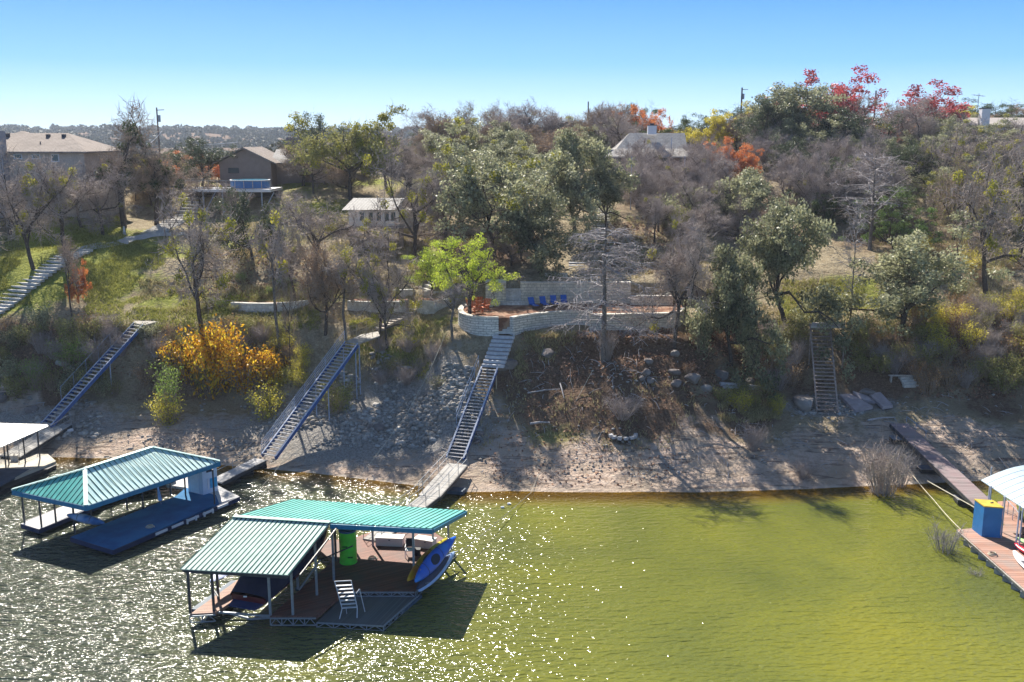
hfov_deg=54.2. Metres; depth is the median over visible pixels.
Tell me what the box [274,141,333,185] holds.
russet tree
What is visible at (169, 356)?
brown shrub
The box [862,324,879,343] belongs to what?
brown shrub
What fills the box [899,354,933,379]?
rust shrub
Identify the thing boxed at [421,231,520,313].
willow tree
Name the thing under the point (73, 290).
orange oak tree
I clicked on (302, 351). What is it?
yellow shrub
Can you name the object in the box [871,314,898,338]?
olive shrub
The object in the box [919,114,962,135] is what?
live oak tree
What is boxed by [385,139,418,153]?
bare tree
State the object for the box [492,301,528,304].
terrace wall
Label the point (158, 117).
utility pole
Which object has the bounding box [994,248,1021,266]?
olive shrub
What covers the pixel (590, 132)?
cedar tree
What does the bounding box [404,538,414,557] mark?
armchair
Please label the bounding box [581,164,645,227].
live oak tree
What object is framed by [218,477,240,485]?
drum float
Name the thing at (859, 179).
bare thicket tree
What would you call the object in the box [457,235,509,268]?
russet tree
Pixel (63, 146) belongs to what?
tan house
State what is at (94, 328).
olive shrub
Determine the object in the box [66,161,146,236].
bare tree
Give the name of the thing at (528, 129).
bare tree
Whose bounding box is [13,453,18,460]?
bucket
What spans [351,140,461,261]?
bare tree
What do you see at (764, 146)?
bare thicket tree
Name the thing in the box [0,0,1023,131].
sky
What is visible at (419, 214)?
bare tree
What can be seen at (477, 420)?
blue staircase
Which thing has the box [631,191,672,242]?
bare tree
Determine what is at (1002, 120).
live oak tree
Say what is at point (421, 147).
bare tree
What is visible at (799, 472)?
bare shrub
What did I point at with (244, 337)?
bare shrub
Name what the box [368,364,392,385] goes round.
bare shrub
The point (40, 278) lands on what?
ground steps
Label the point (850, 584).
lake water
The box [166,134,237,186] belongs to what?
evergreen oak tree
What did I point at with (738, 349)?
brown shrub
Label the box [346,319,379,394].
stair landing
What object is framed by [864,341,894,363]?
bare shrub
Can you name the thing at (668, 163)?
bare tree
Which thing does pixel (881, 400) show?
concrete slab
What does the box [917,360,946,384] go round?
rust shrub
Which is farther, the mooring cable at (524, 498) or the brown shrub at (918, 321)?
the brown shrub at (918, 321)
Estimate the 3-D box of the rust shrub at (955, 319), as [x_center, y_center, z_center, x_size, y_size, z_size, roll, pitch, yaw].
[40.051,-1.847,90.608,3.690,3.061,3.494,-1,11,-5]
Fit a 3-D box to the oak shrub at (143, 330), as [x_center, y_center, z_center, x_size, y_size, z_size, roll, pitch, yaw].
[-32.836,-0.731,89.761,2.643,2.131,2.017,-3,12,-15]
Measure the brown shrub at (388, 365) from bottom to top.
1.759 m
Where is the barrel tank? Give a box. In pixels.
[338,529,356,565]
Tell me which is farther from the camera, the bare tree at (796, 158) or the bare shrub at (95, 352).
the bare tree at (796, 158)
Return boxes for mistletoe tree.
[82,92,162,227]
[110,97,196,224]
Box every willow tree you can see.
[400,248,449,297]
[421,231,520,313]
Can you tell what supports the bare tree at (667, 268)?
on the ground at (216, 420)
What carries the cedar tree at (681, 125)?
on the ground at (216, 420)
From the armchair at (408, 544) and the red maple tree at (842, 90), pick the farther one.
the red maple tree at (842, 90)
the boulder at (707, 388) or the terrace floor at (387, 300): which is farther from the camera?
the terrace floor at (387, 300)
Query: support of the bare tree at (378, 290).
on the ground at (216, 420)
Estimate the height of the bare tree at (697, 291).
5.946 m
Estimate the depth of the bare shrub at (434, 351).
85.44 m
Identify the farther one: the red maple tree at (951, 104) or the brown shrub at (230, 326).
the red maple tree at (951, 104)
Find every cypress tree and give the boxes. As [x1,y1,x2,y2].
[537,218,680,362]
[824,144,918,249]
[828,186,875,321]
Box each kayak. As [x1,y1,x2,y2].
[67,513,104,524]
[407,538,446,580]
[414,536,455,582]
[1014,543,1023,552]
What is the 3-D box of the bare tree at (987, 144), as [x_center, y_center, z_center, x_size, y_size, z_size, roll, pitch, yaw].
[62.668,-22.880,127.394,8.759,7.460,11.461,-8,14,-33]
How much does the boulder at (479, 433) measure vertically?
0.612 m
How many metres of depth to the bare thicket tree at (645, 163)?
125.72 m
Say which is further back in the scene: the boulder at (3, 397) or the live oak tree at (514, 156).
the live oak tree at (514, 156)
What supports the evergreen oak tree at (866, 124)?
on the ground at (216, 420)
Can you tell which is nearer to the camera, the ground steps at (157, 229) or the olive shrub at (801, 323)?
the olive shrub at (801, 323)
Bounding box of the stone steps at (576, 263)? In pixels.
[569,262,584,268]
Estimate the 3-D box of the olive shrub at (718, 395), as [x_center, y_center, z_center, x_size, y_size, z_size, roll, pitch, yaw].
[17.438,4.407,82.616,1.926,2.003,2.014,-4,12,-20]
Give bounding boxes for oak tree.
[64,258,92,302]
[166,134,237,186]
[167,150,203,177]
[200,164,219,179]
[279,111,360,158]
[282,104,408,200]
[412,149,492,221]
[416,116,489,171]
[429,111,585,260]
[434,136,501,196]
[475,117,536,165]
[481,121,543,159]
[486,140,559,183]
[486,143,560,201]
[492,170,594,282]
[535,124,640,250]
[571,117,615,152]
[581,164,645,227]
[612,103,659,130]
[640,108,673,132]
[673,164,781,234]
[699,238,791,401]
[703,135,749,178]
[729,144,764,176]
[730,96,794,142]
[731,78,900,146]
[736,188,868,383]
[762,134,835,171]
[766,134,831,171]
[767,117,820,168]
[785,118,839,164]
[790,128,852,172]
[793,101,904,139]
[793,203,1014,338]
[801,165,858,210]
[811,113,863,141]
[823,127,856,165]
[835,115,892,144]
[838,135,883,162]
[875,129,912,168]
[878,104,901,123]
[880,137,945,191]
[897,128,946,164]
[900,153,978,207]
[909,108,966,139]
[910,116,959,149]
[918,127,953,165]
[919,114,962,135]
[936,123,995,150]
[945,117,1020,159]
[948,162,1004,194]
[976,112,1017,141]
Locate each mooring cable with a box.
[235,437,313,514]
[361,333,445,474]
[453,370,592,558]
[909,470,970,547]
[927,481,973,506]
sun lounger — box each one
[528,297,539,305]
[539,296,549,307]
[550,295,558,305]
[560,295,566,304]
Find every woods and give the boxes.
[0,123,701,155]
[121,134,885,165]
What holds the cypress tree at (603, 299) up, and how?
on the ground at (216, 420)
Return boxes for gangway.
[0,413,71,459]
[217,446,265,485]
[363,481,438,541]
[418,451,467,500]
[889,417,987,508]
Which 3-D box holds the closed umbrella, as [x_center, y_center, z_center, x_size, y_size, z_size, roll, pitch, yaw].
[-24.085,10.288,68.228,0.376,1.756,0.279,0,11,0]
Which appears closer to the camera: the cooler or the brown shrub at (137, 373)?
the cooler
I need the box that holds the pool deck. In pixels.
[181,179,281,213]
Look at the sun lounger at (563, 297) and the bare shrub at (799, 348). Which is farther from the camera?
the sun lounger at (563, 297)
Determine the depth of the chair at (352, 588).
52.55 m
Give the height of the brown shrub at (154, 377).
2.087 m
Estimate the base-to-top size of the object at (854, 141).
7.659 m
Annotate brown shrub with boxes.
[0,310,21,331]
[35,365,63,395]
[65,306,100,333]
[130,361,157,384]
[142,365,163,382]
[152,339,177,361]
[156,359,184,383]
[163,318,182,340]
[193,316,222,337]
[217,314,241,335]
[263,334,282,354]
[280,340,296,361]
[294,371,319,391]
[376,357,395,373]
[425,373,448,389]
[433,329,452,347]
[442,248,462,264]
[490,259,508,273]
[678,331,695,340]
[731,344,741,352]
[780,359,808,387]
[785,326,813,347]
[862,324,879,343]
[871,330,896,348]
[883,323,902,344]
[887,338,909,359]
[890,318,910,332]
[896,331,918,356]
[905,311,926,331]
[912,368,947,394]
[929,357,971,392]
[933,296,952,315]
[945,291,977,313]
[964,358,992,384]
[969,308,999,334]
[971,261,989,283]
[973,351,1003,380]
[996,367,1022,388]
[999,258,1014,270]
[999,326,1023,354]
[1011,258,1023,269]
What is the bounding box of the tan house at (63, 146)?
[0,131,124,217]
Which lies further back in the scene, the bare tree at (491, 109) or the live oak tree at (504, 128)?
the bare tree at (491, 109)
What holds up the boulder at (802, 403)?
on the ground at (216, 420)
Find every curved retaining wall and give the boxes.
[458,303,498,335]
[509,310,590,335]
[590,308,684,330]
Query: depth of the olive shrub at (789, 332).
88.39 m
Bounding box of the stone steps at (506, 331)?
[499,327,512,333]
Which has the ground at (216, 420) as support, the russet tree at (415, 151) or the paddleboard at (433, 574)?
the russet tree at (415, 151)
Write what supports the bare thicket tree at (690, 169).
on the ground at (216, 420)
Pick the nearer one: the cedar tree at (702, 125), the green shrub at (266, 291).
the green shrub at (266, 291)
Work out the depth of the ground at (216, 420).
83.97 m
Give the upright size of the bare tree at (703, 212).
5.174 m
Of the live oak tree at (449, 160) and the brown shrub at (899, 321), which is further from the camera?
the live oak tree at (449, 160)
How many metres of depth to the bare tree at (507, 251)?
100.87 m
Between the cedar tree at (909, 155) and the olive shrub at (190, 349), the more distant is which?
the cedar tree at (909, 155)
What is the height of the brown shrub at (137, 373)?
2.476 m
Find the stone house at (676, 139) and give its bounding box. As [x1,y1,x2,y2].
[596,123,692,175]
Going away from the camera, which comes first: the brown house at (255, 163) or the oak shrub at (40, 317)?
the oak shrub at (40, 317)
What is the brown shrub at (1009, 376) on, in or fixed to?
on the ground at (216, 420)
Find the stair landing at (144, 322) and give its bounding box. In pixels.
[134,321,157,337]
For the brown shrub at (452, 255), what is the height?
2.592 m
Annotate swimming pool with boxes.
[230,179,269,187]
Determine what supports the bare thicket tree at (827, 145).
on the ground at (216, 420)
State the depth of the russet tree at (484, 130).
148.17 m
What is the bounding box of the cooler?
[415,547,420,555]
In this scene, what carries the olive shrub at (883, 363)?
on the ground at (216, 420)
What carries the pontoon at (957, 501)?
on the lake water
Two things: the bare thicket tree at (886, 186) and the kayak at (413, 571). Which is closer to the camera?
the kayak at (413, 571)
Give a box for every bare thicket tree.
[608,149,664,198]
[616,157,666,208]
[617,136,684,177]
[622,167,699,208]
[665,155,724,195]
[675,167,725,219]
[680,130,725,158]
[682,137,740,180]
[689,171,735,213]
[705,191,767,239]
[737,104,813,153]
[741,128,792,170]
[745,124,801,161]
[779,151,857,224]
[782,116,829,132]
[785,146,867,210]
[805,128,853,168]
[829,123,899,165]
[834,167,896,212]
[836,161,884,218]
[840,135,905,171]
[844,144,906,186]
[845,153,912,206]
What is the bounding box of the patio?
[463,303,682,330]
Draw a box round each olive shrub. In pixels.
[0,369,35,400]
[10,318,48,344]
[51,313,79,339]
[55,325,88,354]
[68,362,114,393]
[77,313,108,338]
[110,311,136,336]
[167,331,197,349]
[178,338,209,370]
[188,369,217,390]
[193,302,211,310]
[227,304,240,313]
[232,309,263,336]
[249,291,260,301]
[263,313,288,337]
[269,362,291,379]
[314,372,360,415]
[666,201,691,235]
[712,383,736,403]
[727,386,751,400]
[732,379,752,393]
[748,393,761,406]
[766,344,792,370]
[767,338,791,353]
[767,389,784,409]
[773,317,804,345]
[784,311,808,337]
[843,311,876,338]
[845,320,873,345]
[849,350,878,375]
[850,335,873,360]
[867,347,898,373]
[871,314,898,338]
[902,324,927,343]
[904,304,941,319]
[904,336,940,367]
[907,317,942,344]
[947,279,973,299]
[975,288,1010,313]
[976,258,999,275]
[983,188,1023,240]
[984,353,1020,375]
[984,359,1023,397]
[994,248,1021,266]
[1004,347,1023,377]
[1006,315,1023,346]
[1007,357,1023,387]
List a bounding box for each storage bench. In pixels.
[375,533,404,546]
[414,534,436,548]
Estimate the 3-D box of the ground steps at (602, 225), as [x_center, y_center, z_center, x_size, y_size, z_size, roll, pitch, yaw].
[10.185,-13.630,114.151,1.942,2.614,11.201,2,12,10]
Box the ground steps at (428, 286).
[421,273,448,290]
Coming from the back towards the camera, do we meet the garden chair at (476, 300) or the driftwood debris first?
the garden chair at (476, 300)
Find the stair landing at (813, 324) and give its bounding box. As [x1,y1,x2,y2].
[808,322,844,367]
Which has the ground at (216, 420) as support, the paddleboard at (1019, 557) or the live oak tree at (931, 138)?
the live oak tree at (931, 138)
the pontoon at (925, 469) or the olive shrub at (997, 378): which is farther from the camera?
the olive shrub at (997, 378)
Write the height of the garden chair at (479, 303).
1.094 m
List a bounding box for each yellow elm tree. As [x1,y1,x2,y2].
[661,127,693,143]
[683,108,736,147]
[737,101,755,145]
[961,105,991,117]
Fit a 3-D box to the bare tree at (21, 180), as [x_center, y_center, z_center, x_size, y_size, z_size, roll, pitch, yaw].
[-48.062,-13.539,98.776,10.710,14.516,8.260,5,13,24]
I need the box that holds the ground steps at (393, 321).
[374,307,416,330]
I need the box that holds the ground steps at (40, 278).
[0,249,92,313]
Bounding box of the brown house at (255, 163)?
[212,138,340,186]
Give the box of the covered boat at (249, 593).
[228,530,327,610]
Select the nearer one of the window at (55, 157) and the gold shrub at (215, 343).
the gold shrub at (215, 343)
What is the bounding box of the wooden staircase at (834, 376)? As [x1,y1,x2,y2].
[809,323,838,412]
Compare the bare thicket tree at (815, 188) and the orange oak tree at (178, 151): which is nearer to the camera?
the bare thicket tree at (815, 188)
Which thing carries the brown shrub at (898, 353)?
on the ground at (216, 420)
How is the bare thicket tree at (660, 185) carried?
on the ground at (216, 420)
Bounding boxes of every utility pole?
[156,107,163,157]
[740,87,747,110]
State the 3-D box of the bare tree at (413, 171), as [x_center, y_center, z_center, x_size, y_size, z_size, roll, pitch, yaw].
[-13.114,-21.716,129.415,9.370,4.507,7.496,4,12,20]
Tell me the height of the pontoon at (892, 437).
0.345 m
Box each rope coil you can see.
[368,555,377,559]
[987,551,997,555]
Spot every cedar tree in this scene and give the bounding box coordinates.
[157,146,180,163]
[407,133,434,160]
[588,131,616,147]
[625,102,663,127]
[633,122,682,132]
[676,112,708,144]
[680,112,726,148]
[719,102,754,149]
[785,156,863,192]
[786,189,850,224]
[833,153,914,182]
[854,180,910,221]
[855,184,926,234]
[893,138,937,178]
[959,97,1023,117]
[997,102,1023,117]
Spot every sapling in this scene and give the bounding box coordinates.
[55,234,86,331]
[165,181,232,215]
[170,166,216,203]
[242,203,309,357]
[274,274,303,386]
[318,242,368,338]
[342,225,402,258]
[422,273,477,340]
[459,247,493,301]
[842,91,882,124]
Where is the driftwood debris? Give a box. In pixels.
[19,334,1023,486]
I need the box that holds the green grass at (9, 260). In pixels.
[0,197,893,378]
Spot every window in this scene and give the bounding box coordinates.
[13,154,22,158]
[51,154,59,161]
[228,168,238,172]
[359,211,364,221]
[368,211,373,221]
[376,211,381,221]
[384,211,389,221]
[390,211,395,221]
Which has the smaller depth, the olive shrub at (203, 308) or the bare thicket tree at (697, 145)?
the olive shrub at (203, 308)
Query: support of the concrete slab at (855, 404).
on the rubble
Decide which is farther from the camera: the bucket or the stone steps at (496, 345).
the stone steps at (496, 345)
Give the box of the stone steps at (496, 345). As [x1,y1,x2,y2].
[482,335,514,367]
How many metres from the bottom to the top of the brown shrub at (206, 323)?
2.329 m
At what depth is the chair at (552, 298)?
92.52 m
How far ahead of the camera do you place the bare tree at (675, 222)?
89.39 m
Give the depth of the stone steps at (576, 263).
100.78 m
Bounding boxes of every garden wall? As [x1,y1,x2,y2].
[230,302,273,312]
[277,300,309,311]
[347,300,405,313]
[393,289,412,296]
[417,298,452,313]
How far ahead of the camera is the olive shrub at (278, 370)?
87.52 m
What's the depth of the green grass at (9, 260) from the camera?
98.29 m
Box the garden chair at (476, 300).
[475,297,483,306]
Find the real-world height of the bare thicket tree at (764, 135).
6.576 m
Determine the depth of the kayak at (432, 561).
56.71 m
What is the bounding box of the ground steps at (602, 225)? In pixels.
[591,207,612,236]
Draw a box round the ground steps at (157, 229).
[140,197,204,234]
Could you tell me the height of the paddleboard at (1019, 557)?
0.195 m
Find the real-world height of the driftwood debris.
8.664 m
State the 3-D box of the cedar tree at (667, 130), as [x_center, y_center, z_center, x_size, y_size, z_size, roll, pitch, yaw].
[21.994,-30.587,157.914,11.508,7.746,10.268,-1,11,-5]
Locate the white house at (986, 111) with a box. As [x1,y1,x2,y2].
[960,108,1023,135]
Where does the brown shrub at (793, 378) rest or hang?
on the ground at (216, 420)
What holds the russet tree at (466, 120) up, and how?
on the ground at (216, 420)
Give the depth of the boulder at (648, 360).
83.74 m
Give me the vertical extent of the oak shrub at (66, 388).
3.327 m
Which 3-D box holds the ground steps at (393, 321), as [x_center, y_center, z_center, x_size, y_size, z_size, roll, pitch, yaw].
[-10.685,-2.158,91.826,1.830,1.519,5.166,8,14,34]
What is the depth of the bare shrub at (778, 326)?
88.24 m
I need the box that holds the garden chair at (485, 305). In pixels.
[481,298,490,310]
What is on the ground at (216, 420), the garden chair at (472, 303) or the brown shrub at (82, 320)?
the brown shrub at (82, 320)
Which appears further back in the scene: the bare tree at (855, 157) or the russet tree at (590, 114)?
the russet tree at (590, 114)
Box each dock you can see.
[0,423,56,495]
[11,446,239,554]
[180,499,466,630]
[956,465,1023,597]
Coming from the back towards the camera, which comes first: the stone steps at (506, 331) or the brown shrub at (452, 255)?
the brown shrub at (452, 255)
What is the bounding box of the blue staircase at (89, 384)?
[40,322,142,426]
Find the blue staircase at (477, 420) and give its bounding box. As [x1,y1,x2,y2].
[446,355,497,460]
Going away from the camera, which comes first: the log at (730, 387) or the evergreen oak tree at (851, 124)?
the log at (730, 387)
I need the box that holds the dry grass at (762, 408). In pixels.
[89,217,1023,451]
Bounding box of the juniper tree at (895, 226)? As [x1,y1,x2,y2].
[838,181,956,249]
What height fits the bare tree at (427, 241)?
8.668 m
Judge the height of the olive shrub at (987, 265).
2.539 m
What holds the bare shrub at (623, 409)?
on the ground at (216, 420)
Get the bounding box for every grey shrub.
[887,446,920,486]
[920,514,973,556]
[967,564,982,576]
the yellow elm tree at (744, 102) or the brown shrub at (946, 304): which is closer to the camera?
the brown shrub at (946, 304)
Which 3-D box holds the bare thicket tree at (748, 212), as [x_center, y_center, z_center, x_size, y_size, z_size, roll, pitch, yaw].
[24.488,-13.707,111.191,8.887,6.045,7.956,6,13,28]
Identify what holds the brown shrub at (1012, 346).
on the ground at (216, 420)
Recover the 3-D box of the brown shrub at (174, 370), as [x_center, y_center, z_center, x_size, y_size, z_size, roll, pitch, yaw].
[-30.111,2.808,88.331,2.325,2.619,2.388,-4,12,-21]
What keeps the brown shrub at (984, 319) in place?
on the ground at (216, 420)
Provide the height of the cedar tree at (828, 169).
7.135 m
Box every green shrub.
[14,354,53,392]
[45,335,81,371]
[62,338,99,366]
[145,356,184,421]
[214,299,228,307]
[235,271,246,281]
[263,285,272,294]
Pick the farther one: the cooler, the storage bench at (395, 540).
the storage bench at (395, 540)
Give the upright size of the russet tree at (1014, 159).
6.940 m
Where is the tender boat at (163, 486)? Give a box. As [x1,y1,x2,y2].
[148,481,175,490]
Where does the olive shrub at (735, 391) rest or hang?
on the ground at (216, 420)
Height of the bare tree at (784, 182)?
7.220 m
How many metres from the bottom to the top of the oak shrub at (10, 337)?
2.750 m
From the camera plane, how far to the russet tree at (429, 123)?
150.72 m
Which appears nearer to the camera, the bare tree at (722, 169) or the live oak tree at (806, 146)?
the bare tree at (722, 169)
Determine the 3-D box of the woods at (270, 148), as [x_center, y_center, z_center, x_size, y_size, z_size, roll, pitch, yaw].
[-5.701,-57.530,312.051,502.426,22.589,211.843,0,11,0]
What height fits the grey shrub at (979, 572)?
1.219 m
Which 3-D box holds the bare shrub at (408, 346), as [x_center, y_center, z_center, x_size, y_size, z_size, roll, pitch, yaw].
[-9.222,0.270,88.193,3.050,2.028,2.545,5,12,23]
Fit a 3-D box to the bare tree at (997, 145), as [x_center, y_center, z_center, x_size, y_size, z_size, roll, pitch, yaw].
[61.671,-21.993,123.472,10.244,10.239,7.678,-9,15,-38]
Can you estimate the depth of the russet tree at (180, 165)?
146.25 m
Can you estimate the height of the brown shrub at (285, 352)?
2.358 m
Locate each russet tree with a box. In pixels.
[124,187,153,200]
[136,178,176,197]
[166,153,194,176]
[175,150,212,179]
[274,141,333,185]
[318,163,378,193]
[402,143,433,159]
[409,109,463,158]
[420,100,480,157]
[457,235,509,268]
[461,123,528,146]
[473,110,500,158]
[508,230,534,258]
[516,121,547,152]
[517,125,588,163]
[548,102,617,160]
[583,101,645,132]
[699,110,752,150]
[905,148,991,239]
[939,142,1019,180]
[1001,102,1023,117]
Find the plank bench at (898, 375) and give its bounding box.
[888,375,911,382]
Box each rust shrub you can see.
[679,361,694,373]
[714,331,725,341]
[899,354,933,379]
[900,305,933,329]
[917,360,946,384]
[941,303,977,332]
[947,320,970,345]
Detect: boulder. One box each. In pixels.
[0,392,7,402]
[24,405,38,413]
[373,423,384,431]
[474,438,480,443]
[475,430,483,436]
[494,364,508,370]
[505,359,517,369]
[541,348,554,357]
[642,369,650,375]
[644,358,652,363]
[647,378,653,383]
[668,369,680,374]
[670,350,679,356]
[671,379,681,387]
[684,373,700,384]
[701,384,712,392]
[715,369,728,380]
[746,378,754,384]
[792,395,813,411]
[859,388,875,395]
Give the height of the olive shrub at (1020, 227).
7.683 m
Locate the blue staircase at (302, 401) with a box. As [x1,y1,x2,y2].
[261,331,358,459]
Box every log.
[55,359,75,368]
[527,389,557,392]
[530,421,549,424]
[719,382,763,388]
[722,386,753,389]
[867,417,894,420]
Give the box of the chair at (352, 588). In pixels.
[334,580,364,618]
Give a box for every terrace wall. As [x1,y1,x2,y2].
[485,279,505,301]
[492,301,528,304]
[506,288,520,300]
[520,281,630,302]
[545,273,567,276]
[630,295,672,304]
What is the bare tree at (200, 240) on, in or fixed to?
on the ground at (216, 420)
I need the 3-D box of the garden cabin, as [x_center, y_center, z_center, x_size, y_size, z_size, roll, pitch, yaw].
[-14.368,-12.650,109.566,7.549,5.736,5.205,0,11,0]
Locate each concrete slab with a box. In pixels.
[839,394,872,412]
[853,391,874,403]
[869,392,892,409]
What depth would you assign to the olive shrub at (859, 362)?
86.42 m
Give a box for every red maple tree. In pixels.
[765,64,888,126]
[862,79,972,142]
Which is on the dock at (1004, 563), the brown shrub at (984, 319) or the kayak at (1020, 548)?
the kayak at (1020, 548)
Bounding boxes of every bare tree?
[0,137,92,270]
[0,170,33,234]
[2,151,112,249]
[39,157,126,227]
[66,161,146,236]
[133,175,170,205]
[145,178,254,335]
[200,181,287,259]
[210,181,254,224]
[258,187,364,269]
[278,220,318,299]
[283,151,339,193]
[291,235,361,335]
[319,152,363,188]
[329,214,426,339]
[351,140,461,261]
[356,253,418,349]
[363,122,414,189]
[376,148,436,181]
[380,163,434,196]
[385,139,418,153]
[386,160,433,188]
[391,196,437,231]
[395,105,454,159]
[401,138,440,171]
[402,180,465,251]
[406,153,438,177]
[463,107,520,157]
[475,108,524,157]
[481,98,534,124]
[484,224,505,256]
[489,239,532,265]
[500,100,563,139]
[504,95,579,137]
[519,121,547,151]
[533,105,563,139]
[576,115,644,147]
[592,98,646,148]
[612,137,660,167]
[621,212,719,348]
[629,194,687,231]
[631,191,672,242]
[648,146,718,177]
[651,209,707,314]
[655,163,692,195]
[661,209,737,250]
[665,196,719,238]
[669,175,722,213]
[674,156,739,196]
[678,266,715,307]
[698,141,741,161]
[758,146,818,194]
[763,152,812,200]
[829,135,876,162]
[844,152,885,187]
[845,91,950,145]
[883,97,944,145]
[908,123,972,187]
[924,167,989,222]
[930,112,1003,142]
[939,141,1023,293]
[941,119,1023,177]
[944,112,968,130]
[946,138,976,171]
[965,134,1023,166]
[973,123,1023,192]
[980,138,1023,258]
[983,121,1023,147]
[991,116,1023,141]
[993,135,1023,157]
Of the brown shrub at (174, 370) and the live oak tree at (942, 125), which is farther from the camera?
the live oak tree at (942, 125)
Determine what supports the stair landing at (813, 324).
on the ground at (216, 420)
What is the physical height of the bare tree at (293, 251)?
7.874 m
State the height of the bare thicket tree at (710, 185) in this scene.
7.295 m
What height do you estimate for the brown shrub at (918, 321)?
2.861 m
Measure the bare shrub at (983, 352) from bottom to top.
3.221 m
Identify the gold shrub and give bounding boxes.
[156,330,207,385]
[176,313,248,399]
[206,339,280,397]
[250,344,290,393]
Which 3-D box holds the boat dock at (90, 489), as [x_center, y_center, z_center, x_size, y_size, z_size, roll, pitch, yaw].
[-25.418,9.564,67.899,10.128,4.760,13.292,6,13,26]
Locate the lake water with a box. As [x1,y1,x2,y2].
[0,457,1023,681]
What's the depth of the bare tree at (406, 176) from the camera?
125.16 m
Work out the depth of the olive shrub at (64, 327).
89.78 m
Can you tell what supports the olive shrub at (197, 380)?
on the ground at (216, 420)
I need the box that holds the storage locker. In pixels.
[972,499,1003,537]
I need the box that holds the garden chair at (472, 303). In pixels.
[465,298,478,310]
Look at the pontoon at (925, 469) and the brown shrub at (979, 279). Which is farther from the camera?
the brown shrub at (979, 279)
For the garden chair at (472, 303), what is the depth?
89.47 m
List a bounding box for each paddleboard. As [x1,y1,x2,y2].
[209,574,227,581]
[416,555,449,589]
[418,551,454,591]
[1013,550,1023,567]
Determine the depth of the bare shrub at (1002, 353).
86.89 m
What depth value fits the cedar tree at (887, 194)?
117.81 m
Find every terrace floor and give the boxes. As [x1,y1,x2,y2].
[236,301,276,310]
[352,298,406,306]
[418,297,443,300]
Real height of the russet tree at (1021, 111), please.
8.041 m
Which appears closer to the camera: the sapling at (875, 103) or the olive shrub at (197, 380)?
the olive shrub at (197, 380)
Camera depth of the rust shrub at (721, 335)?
88.01 m
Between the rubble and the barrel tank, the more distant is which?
the rubble
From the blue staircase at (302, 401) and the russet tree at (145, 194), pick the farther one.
the russet tree at (145, 194)
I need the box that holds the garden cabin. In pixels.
[342,198,413,247]
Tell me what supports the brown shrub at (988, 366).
on the ground at (216, 420)
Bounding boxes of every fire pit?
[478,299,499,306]
[608,433,637,440]
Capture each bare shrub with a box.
[19,354,46,382]
[26,324,51,353]
[37,334,70,359]
[74,329,109,362]
[90,312,127,332]
[97,320,121,343]
[109,328,132,356]
[141,330,168,357]
[207,319,228,337]
[212,363,241,380]
[228,328,254,350]
[230,361,252,379]
[248,317,274,341]
[367,335,393,352]
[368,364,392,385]
[392,332,419,352]
[392,362,421,384]
[422,338,441,361]
[434,233,455,250]
[596,323,618,360]
[602,390,646,420]
[737,416,769,451]
[756,321,776,336]
[760,315,791,343]
[774,348,803,372]
[786,333,810,362]
[790,458,820,479]
[848,418,918,500]
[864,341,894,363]
[883,345,907,374]
[913,335,948,360]
[953,365,979,388]
[955,311,984,338]
[957,304,991,328]
[960,289,991,314]
[968,339,999,366]
[974,292,1001,323]
[978,338,1009,361]
[979,319,1003,349]
[998,317,1023,339]
[1014,311,1023,327]
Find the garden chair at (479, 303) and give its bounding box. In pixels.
[473,300,483,313]
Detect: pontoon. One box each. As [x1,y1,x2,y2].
[889,435,905,443]
[917,465,936,473]
[953,495,991,504]
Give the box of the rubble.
[23,345,1023,479]
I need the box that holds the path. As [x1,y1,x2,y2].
[77,232,185,248]
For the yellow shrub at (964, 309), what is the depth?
91.00 m
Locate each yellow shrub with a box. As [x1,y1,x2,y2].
[144,392,186,427]
[242,378,288,421]
[268,332,296,353]
[269,374,286,388]
[272,364,303,379]
[286,367,308,388]
[287,352,310,371]
[292,343,311,360]
[726,389,755,410]
[769,395,787,415]
[917,301,951,328]
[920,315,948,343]
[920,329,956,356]
[921,234,938,251]
[932,307,956,327]
[947,301,976,322]
[956,318,989,349]
[957,244,978,262]
[962,254,981,273]
[991,290,1023,318]
[1008,334,1023,352]
[1012,285,1023,302]
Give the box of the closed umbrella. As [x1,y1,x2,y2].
[157,487,161,502]
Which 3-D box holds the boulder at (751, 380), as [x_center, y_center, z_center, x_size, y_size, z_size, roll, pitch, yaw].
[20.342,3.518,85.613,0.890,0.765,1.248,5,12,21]
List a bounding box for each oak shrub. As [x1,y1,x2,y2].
[0,323,32,350]
[0,354,20,386]
[22,304,56,332]
[54,372,81,404]
[62,358,94,389]
[88,372,114,400]
[133,320,161,341]
[204,363,221,377]
[238,344,264,371]
[649,192,683,227]
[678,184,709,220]
[680,296,721,359]
[695,201,716,232]
[737,311,777,370]
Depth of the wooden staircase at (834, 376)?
84.48 m
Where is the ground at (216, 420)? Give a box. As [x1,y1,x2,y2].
[0,130,1023,491]
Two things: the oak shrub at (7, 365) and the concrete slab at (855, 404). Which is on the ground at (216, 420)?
the oak shrub at (7, 365)
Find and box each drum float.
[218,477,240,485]
[241,470,253,476]
[254,463,266,469]
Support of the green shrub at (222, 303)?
on the ground at (216, 420)
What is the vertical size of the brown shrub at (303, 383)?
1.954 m

